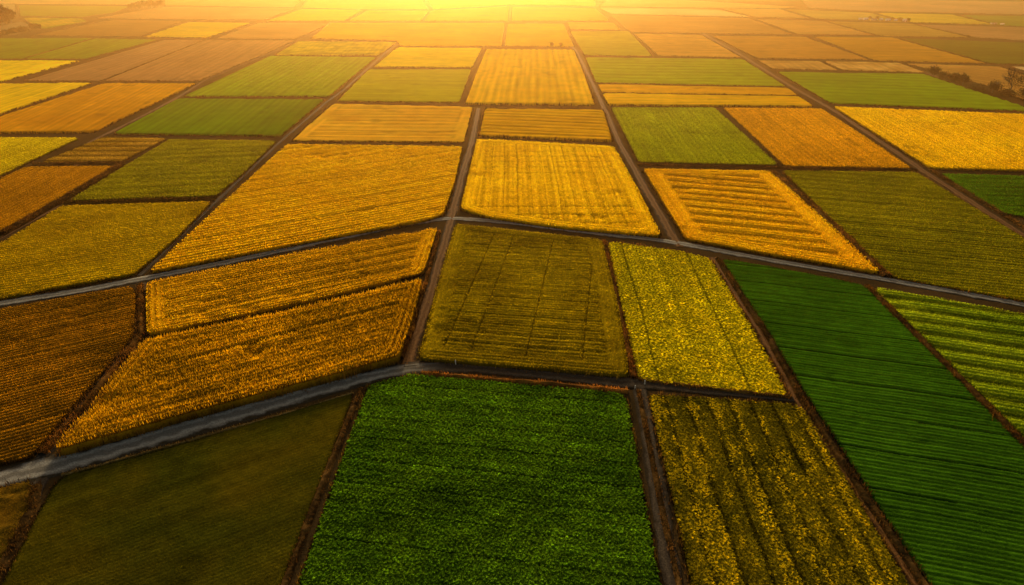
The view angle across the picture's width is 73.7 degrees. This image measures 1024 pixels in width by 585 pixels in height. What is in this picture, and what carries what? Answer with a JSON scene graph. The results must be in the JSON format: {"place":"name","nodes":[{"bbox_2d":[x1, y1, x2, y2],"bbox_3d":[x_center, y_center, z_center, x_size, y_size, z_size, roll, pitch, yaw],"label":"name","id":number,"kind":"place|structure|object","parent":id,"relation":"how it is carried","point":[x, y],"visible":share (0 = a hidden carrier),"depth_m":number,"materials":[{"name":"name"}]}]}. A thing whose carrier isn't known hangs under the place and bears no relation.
{"place":"outdoors","nodes":[
{"label":"outdoors","id":0,"kind":"place"},
{"bbox_2d":[1,3,15,18],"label":"crop field","id":1,"kind":"structure","parent":0,"point":[12,6],"depth_m":1082.49,"materials":[{"name":"orange plant"}]},
{"bbox_2d":[1,477,48,584],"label":"dirt track","id":2,"kind":"structure","parent":0,"point":[44,481],"depth_m":140.49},
{"bbox_2d":[0,137,78,176],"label":"crop field","id":3,"kind":"structure","parent":0,"point":[16,153],"depth_m":357.72,"materials":[{"name":"yellow plant"}]},
{"bbox_2d":[0,59,79,82],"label":"crop field","id":4,"kind":"structure","parent":0,"point":[11,69],"depth_m":582.92,"materials":[{"name":"yellow plant"}]},
{"bbox_2d":[0,82,91,114],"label":"crop field","id":5,"kind":"structure","parent":0,"point":[13,97],"depth_m":486.70,"materials":[{"name":"yellow plant"}]},
{"bbox_2d":[0,37,92,58],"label":"crop field","id":6,"kind":"structure","parent":0,"point":[16,48],"depth_m":696.44,"materials":[{"name":"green plant"}]},
{"bbox_2d":[0,0,142,4],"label":"crop field","id":7,"kind":"structure","parent":0,"point":[103,2],"depth_m":1146.51,"materials":[{"name":"orange plant"}]},
{"bbox_2d":[18,5,127,16],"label":"crop field","id":8,"kind":"structure","parent":0,"point":[52,11],"depth_m":1021.87,"materials":[{"name":"orange plant"}]},
{"bbox_2d":[33,282,146,459],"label":"dirt track","id":9,"kind":"structure","parent":0,"point":[41,455],"depth_m":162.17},
{"bbox_2d":[25,38,156,58],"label":"crop field","id":10,"kind":"structure","parent":0,"point":[91,48],"depth_m":677.76,"materials":[{"name":"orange plant"}]},
{"bbox_2d":[0,82,195,133],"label":"crop field","id":11,"kind":"structure","parent":0,"point":[96,108],"depth_m":439.31,"materials":[{"name":"orange plant"}]},
{"bbox_2d":[34,19,182,36],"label":"crop field","id":12,"kind":"structure","parent":0,"point":[126,28],"depth_m":825.94,"materials":[{"name":"orange plant"}]},
{"bbox_2d":[24,39,203,80],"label":"crop field","id":13,"kind":"structure","parent":0,"point":[103,68],"depth_m":600.57,"materials":[{"name":"brown plant"}]},
{"bbox_2d":[0,21,338,239],"bbox_3d":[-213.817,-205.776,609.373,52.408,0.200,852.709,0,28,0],"label":"dirt track","id":14,"kind":"structure","parent":0,"point":[103,135],"depth_m":409.44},
{"bbox_2d":[69,139,276,200],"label":"crop field","id":15,"kind":"structure","parent":0,"point":[177,168],"depth_m":324.56,"materials":[{"name":"green plant"}]},
{"bbox_2d":[143,22,250,37],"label":"crop field","id":16,"kind":"structure","parent":0,"point":[198,30],"depth_m":806.53,"materials":[{"name":"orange plant"}]},
{"bbox_2d":[104,39,292,80],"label":"crop field","id":17,"kind":"structure","parent":0,"point":[202,60],"depth_m":614.87,"materials":[{"name":"brown plant"}]},
{"bbox_2d":[114,98,324,136],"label":"crop field","id":18,"kind":"structure","parent":0,"point":[272,117],"depth_m":418.75,"materials":[{"name":"green plant"}]},
{"bbox_2d":[0,362,445,488],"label":"gravel road","id":19,"kind":"structure","parent":0,"point":[50,466],"depth_m":155.98,"materials":[{"name":"gravel"}]},
{"bbox_2d":[164,0,301,6],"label":"crop field","id":20,"kind":"structure","parent":0,"point":[269,3],"depth_m":1129.64,"materials":[{"name":"yellow plant"}]},
{"bbox_2d":[55,277,425,457],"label":"crop field","id":21,"kind":"structure","parent":0,"point":[158,382],"depth_m":176.55,"materials":[{"name":"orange plant"}]},
{"bbox_2d":[136,44,395,275],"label":"dirt track","id":22,"kind":"structure","parent":0,"point":[146,269],"depth_m":318.14,"materials":[{"name":"soil"}]},
{"bbox_2d":[217,22,327,38],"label":"crop field","id":23,"kind":"structure","parent":0,"point":[261,30],"depth_m":800.76,"materials":[{"name":"orange plant"}]},
{"bbox_2d":[184,55,375,96],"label":"crop field","id":24,"kind":"structure","parent":0,"point":[295,76],"depth_m":535.35,"materials":[{"name":"green plant"}]},
{"bbox_2d":[151,143,462,273],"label":"crop field","id":25,"kind":"structure","parent":0,"point":[289,195],"depth_m":288.30,"materials":[{"name":"yellow plant"}]},
{"bbox_2d":[267,9,362,20],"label":"crop field","id":26,"kind":"structure","parent":0,"point":[319,15],"depth_m":957.47,"materials":[{"name":"yellow plant"}]},
{"bbox_2d":[301,0,428,8],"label":"crop field","id":27,"kind":"structure","parent":0,"point":[374,4],"depth_m":1112.96,"materials":[{"name":"yellow plant"}]},
{"bbox_2d":[292,103,473,142],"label":"crop field","id":28,"kind":"structure","parent":0,"point":[345,122],"depth_m":405.62,"materials":[{"name":"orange plant"}]},
{"bbox_2d":[348,10,428,20],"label":"crop field","id":29,"kind":"structure","parent":0,"point":[406,15],"depth_m":945.17,"materials":[{"name":"yellow plant"}]},
{"bbox_2d":[337,69,471,102],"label":"crop field","id":30,"kind":"structure","parent":0,"point":[416,85],"depth_m":507.22,"materials":[{"name":"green plant"}]},
{"bbox_2d":[311,22,505,46],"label":"crop field","id":31,"kind":"structure","parent":0,"point":[447,34],"depth_m":781.45,"materials":[{"name":"yellow plant"}]},
{"bbox_2d":[373,47,481,67],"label":"crop field","id":32,"kind":"structure","parent":0,"point":[425,57],"depth_m":625.26,"materials":[{"name":"yellow plant"}]},
{"bbox_2d":[400,108,480,363],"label":"dirt track","id":33,"kind":"structure","parent":0,"point":[416,336],"depth_m":238.34,"materials":[{"name":"soil"}]},
{"bbox_2d":[423,6,508,20],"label":"crop field","id":34,"kind":"structure","parent":0,"point":[501,13],"depth_m":969.20,"materials":[{"name":"yellow plant"}]},
{"bbox_2d":[0,0,1023,584],"bbox_3d":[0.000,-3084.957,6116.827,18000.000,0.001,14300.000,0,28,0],"label":"ground","id":35,"kind":"structure","parent":0,"point":[796,4],"depth_m":389.27,"materials":[{"name":"soil"}]},
{"bbox_2d":[0,21,32,34],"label":"crop field","id":36,"kind":"structure","parent":35,"relation":"on","point":[12,25],"depth_m":845.01,"materials":[{"name":"orange plant"}]},
{"bbox_2d":[0,475,41,569],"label":"crop field","id":37,"kind":"structure","parent":35,"relation":"on","point":[13,503],"depth_m":133.81,"materials":[{"name":"brown plant"}]},
{"bbox_2d":[0,484,42,583],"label":"grass bank","id":38,"kind":"structure","parent":35,"relation":"on","point":[28,517],"depth_m":128.85,"materials":[{"name":"plant"}]},
{"bbox_2d":[23,17,86,28],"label":"crop field","id":39,"kind":"structure","parent":35,"relation":"on","point":[47,23],"depth_m":890.95,"materials":[{"name":"orange plant"}]},
{"bbox_2d":[0,165,111,230],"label":"crop field","id":40,"kind":"structure","parent":35,"relation":"on","point":[24,191],"depth_m":305.06,"materials":[{"name":"orange plant"}]},
{"bbox_2d":[0,162,124,234],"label":"grass bank","id":41,"kind":"structure","parent":35,"relation":"on","point":[56,202],"depth_m":287.45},
{"bbox_2d":[0,284,138,465],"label":"crop field","id":42,"kind":"structure","parent":35,"relation":"on","point":[57,356],"depth_m":181.85,"materials":[{"name":"brown plant"}]},
{"bbox_2d":[31,161,122,164],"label":"grass bank","id":43,"kind":"structure","parent":35,"relation":"on","point":[80,162],"depth_m":337.10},
{"bbox_2d":[43,136,165,162],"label":"crop field","id":44,"kind":"structure","parent":35,"relation":"on","point":[114,148],"depth_m":357.17,"materials":[{"name":"brown plant"}]},
{"bbox_2d":[0,201,211,300],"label":"crop field","id":45,"kind":"structure","parent":35,"relation":"on","point":[65,247],"depth_m":247.33,"materials":[{"name":"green plant"}]},
{"bbox_2d":[63,196,216,204],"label":"grass bank","id":46,"kind":"structure","parent":35,"relation":"on","point":[120,201],"depth_m":288.21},
{"bbox_2d":[0,393,353,584],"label":"crop field","id":47,"kind":"structure","parent":35,"relation":"on","point":[230,507],"depth_m":133.46,"materials":[{"name":"green plant"}]},
{"bbox_2d":[96,7,295,19],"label":"crop field","id":48,"kind":"structure","parent":35,"relation":"on","point":[223,13],"depth_m":985.26,"materials":[{"name":"orange plant"}]},
{"bbox_2d":[61,391,353,476],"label":"grass bank","id":49,"kind":"structure","parent":35,"relation":"on","point":[178,443],"depth_m":153.09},
{"bbox_2d":[142,227,438,336],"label":"crop field","id":50,"kind":"structure","parent":35,"relation":"on","point":[223,294],"depth_m":220.07,"materials":[{"name":"yellow plant"}]},
{"bbox_2d":[279,387,363,584],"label":"grass bank","id":51,"kind":"structure","parent":35,"relation":"on","point":[308,522],"depth_m":137.71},
{"bbox_2d":[275,41,396,55],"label":"crop field","id":52,"kind":"structure","parent":35,"relation":"on","point":[324,48],"depth_m":675.71,"materials":[{"name":"yellow plant"}]},
{"bbox_2d":[401,230,440,357],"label":"grass bank","id":53,"kind":"structure","parent":35,"relation":"on","point":[429,266],"depth_m":220.44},
{"bbox_2d":[292,371,661,584],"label":"crop field","id":54,"kind":"structure","parent":35,"relation":"on","point":[440,480],"depth_m":137.61,"materials":[{"name":"green plant"}]},
{"bbox_2d":[416,224,629,377],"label":"crop field","id":55,"kind":"structure","parent":35,"relation":"on","point":[521,299],"depth_m":205.60,"materials":[{"name":"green plant"}]},
{"bbox_2d":[421,369,627,393],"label":"grass bank","id":56,"kind":"structure","parent":35,"relation":"on","point":[541,382],"depth_m":171.50,"materials":[{"name":"plant"}]},
{"bbox_2d":[504,23,574,46],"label":"crop field","id":57,"kind":"structure","parent":35,"relation":"on","point":[535,35],"depth_m":766.99,"materials":[{"name":"yellow plant"}]},
{"bbox_2d":[602,239,637,377],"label":"grass bank","id":58,"kind":"structure","parent":35,"relation":"on","point":[632,370],"depth_m":198.86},
{"bbox_2d":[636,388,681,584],"bbox_3d":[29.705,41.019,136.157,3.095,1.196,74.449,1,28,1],"label":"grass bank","id":59,"kind":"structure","parent":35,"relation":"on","point":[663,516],"depth_m":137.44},
{"bbox_2d":[608,240,789,399],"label":"crop field","id":60,"kind":"structure","parent":35,"relation":"on","point":[685,319],"depth_m":197.21,"materials":[{"name":"yellow plant"}]},
{"bbox_2d":[638,377,792,398],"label":"grass bank","id":61,"kind":"structure","parent":35,"relation":"on","point":[723,389],"depth_m":169.06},
{"bbox_2d":[641,168,879,274],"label":"crop field","id":62,"kind":"structure","parent":35,"relation":"on","point":[763,213],"depth_m":270.85,"materials":[{"name":"yellow plant"}]},
{"bbox_2d":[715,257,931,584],"bbox_3d":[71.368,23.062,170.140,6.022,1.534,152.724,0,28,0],"label":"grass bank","id":63,"kind":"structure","parent":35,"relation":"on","point":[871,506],"depth_m":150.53,"materials":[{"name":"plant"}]},
{"bbox_2d":[768,169,891,276],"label":"grass bank","id":64,"kind":"structure","parent":35,"relation":"on","point":[854,242],"depth_m":262.87,"materials":[{"name":"plant"}]},
{"bbox_2d":[785,9,903,21],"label":"crop field","id":65,"kind":"structure","parent":35,"relation":"on","point":[835,15],"depth_m":958.85,"materials":[{"name":"orange plant"}]},
{"bbox_2d":[722,257,1023,584],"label":"crop field","id":66,"kind":"structure","parent":35,"relation":"on","point":[932,450],"depth_m":156.56,"materials":[{"name":"green plant"}]},
{"bbox_2d":[778,72,1023,111],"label":"crop field","id":67,"kind":"structure","parent":35,"relation":"on","point":[921,90],"depth_m":490.63,"materials":[{"name":"green plant"}]},
{"bbox_2d":[782,169,1023,302],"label":"crop field","id":68,"kind":"structure","parent":35,"relation":"on","point":[912,226],"depth_m":260.20,"materials":[{"name":"green plant"}]},
{"bbox_2d":[834,106,1023,171],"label":"crop field","id":69,"kind":"structure","parent":35,"relation":"on","point":[956,140],"depth_m":381.09,"materials":[{"name":"yellow plant"}]},
{"bbox_2d":[926,65,941,75],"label":"bush","id":70,"kind":"object","parent":35,"relation":"on","point":[934,70],"visible":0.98,"depth_m":542.40,"materials":[{"name":"brown plant"}]},
{"bbox_2d":[876,13,993,24],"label":"crop field","id":71,"kind":"structure","parent":35,"relation":"on","point":[937,18],"depth_m":922.10,"materials":[{"name":"orange plant"}]},
{"bbox_2d":[864,283,1023,448],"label":"grass bank","id":72,"kind":"structure","parent":35,"relation":"on","point":[1017,435],"depth_m":176.71,"materials":[{"name":"plant"}]},
{"bbox_2d":[875,287,1023,436],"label":"crop field","id":73,"kind":"structure","parent":35,"relation":"on","point":[981,347],"depth_m":188.50,"materials":[{"name":"green plant"}]},
{"bbox_2d":[946,72,959,82],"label":"bush","id":74,"kind":"object","parent":35,"relation":"on","point":[955,76],"visible":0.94,"depth_m":519.85,"materials":[{"name":"brown plant"}]},
{"bbox_2d":[957,73,971,84],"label":"bush","id":75,"kind":"object","parent":35,"relation":"on","point":[965,78],"visible":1,"depth_m":512.37,"materials":[{"name":"brown plant"}]},
{"bbox_2d":[906,63,1023,99],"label":"crop field","id":76,"kind":"structure","parent":35,"relation":"on","point":[985,75],"depth_m":560.57,"materials":[{"name":"brown plant"}]},
{"bbox_2d":[928,169,1023,229],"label":"grass bank","id":77,"kind":"structure","parent":35,"relation":"on","point":[979,200],"depth_m":289.71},
{"bbox_2d":[965,83,987,90],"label":"bush","id":78,"kind":"object","parent":35,"relation":"on","point":[977,87],"visible":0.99,"depth_m":494.62,"materials":[{"name":"brown plant"}]},
{"bbox_2d":[942,172,1023,217],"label":"crop field","id":79,"kind":"structure","parent":35,"relation":"on","point":[1004,193],"depth_m":302.85,"materials":[{"name":"green plant"}]},
{"bbox_2d":[962,15,1023,26],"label":"crop field","id":80,"kind":"structure","parent":35,"relation":"on","point":[1014,21],"depth_m":911.30,"materials":[{"name":"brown plant"}]},
{"bbox_2d":[988,79,1004,92],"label":"bush","id":81,"kind":"object","parent":35,"relation":"on","point":[995,85],"visible":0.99,"depth_m":486.01,"materials":[{"name":"brown plant"}]},
{"bbox_2d":[998,88,1017,97],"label":"bush","id":82,"kind":"object","parent":35,"relation":"on","point":[1007,92],"visible":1,"depth_m":475.72,"materials":[{"name":"brown plant"}]},
{"bbox_2d":[1002,68,1023,95],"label":"bare tree","id":83,"kind":"object","parent":35,"relation":"on","point":[1011,79],"visible":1,"depth_m":474.32,"materials":[{"name":"brown plant"}]},
{"bbox_2d":[0,217,1023,306],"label":"gravel road","id":84,"kind":"structure","parent":0,"point":[50,295],"depth_m":231.74,"materials":[{"name":"gravel"}]},
{"bbox_2d":[427,0,596,8],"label":"crop field","id":85,"kind":"structure","parent":0,"point":[440,4],"depth_m":1129.47,"materials":[{"name":"yellow plant"}]},
{"bbox_2d":[464,48,595,105],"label":"crop field","id":86,"kind":"structure","parent":0,"point":[537,77],"depth_m":528.12,"materials":[{"name":"yellow plant"}]},
{"bbox_2d":[478,106,613,141],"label":"crop field","id":87,"kind":"structure","parent":0,"point":[585,125],"depth_m":402.57,"materials":[{"name":"yellow plant"}]},
{"bbox_2d":[510,7,608,20],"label":"crop field","id":88,"kind":"structure","parent":0,"point":[549,14],"depth_m":971.74,"materials":[{"name":"yellow plant"}]},
{"bbox_2d":[459,139,662,237],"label":"crop field","id":89,"kind":"structure","parent":0,"point":[580,187],"depth_m":300.53,"materials":[{"name":"yellow plant"}]},
{"bbox_2d":[566,22,620,29],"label":"crop field","id":90,"kind":"structure","parent":0,"point":[592,26],"depth_m":844.50,"materials":[{"name":"yellow plant"}]},
{"bbox_2d":[404,361,794,402],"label":"dirt track","id":91,"kind":"structure","parent":0,"point":[615,382],"depth_m":173.25,"materials":[{"name":"soil"}]},
{"bbox_2d":[570,31,652,55],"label":"crop field","id":92,"kind":"structure","parent":0,"point":[607,43],"depth_m":709.00,"materials":[{"name":"yellow plant"}]},
{"bbox_2d":[571,47,682,246],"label":"dirt track","id":93,"kind":"structure","parent":0,"point":[669,230],"depth_m":320.69,"materials":[{"name":"soil"}]},
{"bbox_2d":[632,388,683,584],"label":"dirt track","id":94,"kind":"structure","parent":0,"point":[666,570],"depth_m":136.72,"materials":[{"name":"soil"}]},
{"bbox_2d":[600,7,750,16],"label":"crop field","id":95,"kind":"structure","parent":0,"point":[681,12],"depth_m":998.18,"materials":[{"name":"orange plant"}]},
{"bbox_2d":[585,57,785,86],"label":"crop field","id":96,"kind":"structure","parent":0,"point":[699,71],"depth_m":560.49,"materials":[{"name":"green plant"}]},
{"bbox_2d":[634,33,740,57],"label":"crop field","id":97,"kind":"structure","parent":0,"point":[689,45],"depth_m":692.75,"materials":[{"name":"orange plant"}]},
{"bbox_2d":[610,106,776,165],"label":"crop field","id":98,"kind":"structure","parent":0,"point":[693,135],"depth_m":378.92,"materials":[{"name":"green plant"}]},
{"bbox_2d":[599,0,793,8],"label":"crop field","id":99,"kind":"structure","parent":0,"point":[664,3],"depth_m":1113.96,"materials":[{"name":"yellow plant"}]},
{"bbox_2d":[597,83,797,95],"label":"crop field","id":100,"kind":"structure","parent":0,"point":[669,89],"depth_m":498.10,"materials":[{"name":"yellow plant"}]},
{"bbox_2d":[611,15,792,34],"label":"crop field","id":101,"kind":"structure","parent":0,"point":[669,24],"depth_m":853.77,"materials":[{"name":"orange plant"}]},
{"bbox_2d":[602,92,813,107],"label":"crop field","id":102,"kind":"structure","parent":0,"point":[639,99],"depth_m":461.86,"materials":[{"name":"yellow plant"}]},
{"bbox_2d":[722,8,809,18],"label":"crop field","id":103,"kind":"structure","parent":0,"point":[774,13],"depth_m":984.61,"materials":[{"name":"orange plant"}]},
{"bbox_2d":[637,163,917,170],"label":"grass bank","id":104,"kind":"structure","parent":0,"point":[775,167],"depth_m":330.55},
{"bbox_2d":[647,390,910,584],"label":"crop field","id":105,"kind":"structure","parent":0,"point":[762,493],"depth_m":135.81,"materials":[{"name":"yellow plant"}]},
{"bbox_2d":[713,35,868,59],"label":"crop field","id":106,"kind":"structure","parent":0,"point":[780,47],"depth_m":678.73,"materials":[{"name":"orange plant"}]},
{"bbox_2d":[757,59,837,69],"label":"crop field","id":107,"kind":"structure","parent":0,"point":[801,65],"depth_m":591.32,"materials":[{"name":"orange plant"}]},
{"bbox_2d":[709,257,917,584],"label":"dirt track","id":108,"kind":"structure","parent":0,"point":[875,524],"depth_m":165.88,"materials":[{"name":"soil"}]},
{"bbox_2d":[756,19,873,34],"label":"crop field","id":109,"kind":"structure","parent":0,"point":[803,27],"depth_m":835.02,"materials":[{"name":"orange plant"}]},
{"bbox_2d":[723,107,909,168],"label":"crop field","id":110,"kind":"structure","parent":0,"point":[803,137],"depth_m":375.27,"materials":[{"name":"orange plant"}]},
{"bbox_2d":[659,7,1023,237],"bbox_3d":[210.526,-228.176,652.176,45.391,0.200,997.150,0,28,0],"label":"dirt track","id":111,"kind":"structure","parent":0,"point":[965,198],"depth_m":343.67,"materials":[{"name":"soil"}]},
{"bbox_2d":[823,60,925,72],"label":"crop field","id":112,"kind":"structure","parent":0,"point":[872,66],"depth_m":586.33,"materials":[{"name":"orange plant"}]},
{"bbox_2d":[828,21,970,37],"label":"crop field","id":113,"kind":"structure","parent":0,"point":[898,29],"depth_m":816.37,"materials":[{"name":"orange plant"}]},
{"bbox_2d":[815,36,986,63],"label":"crop field","id":114,"kind":"structure","parent":0,"point":[884,49],"depth_m":666.78,"materials":[{"name":"orange plant"}]},
{"bbox_2d":[801,0,1023,14],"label":"crop field","id":115,"kind":"structure","parent":0,"point":[970,7],"depth_m":1082.76,"materials":[{"name":"orange plant"}]},
{"bbox_2d":[900,38,1023,64],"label":"crop field","id":116,"kind":"structure","parent":0,"point":[1007,52],"depth_m":671.66,"materials":[{"name":"brown plant"}]},
{"bbox_2d":[916,24,1023,40],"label":"crop field","id":117,"kind":"structure","parent":0,"point":[1005,33],"depth_m":800.35,"materials":[{"name":"orange plant"}]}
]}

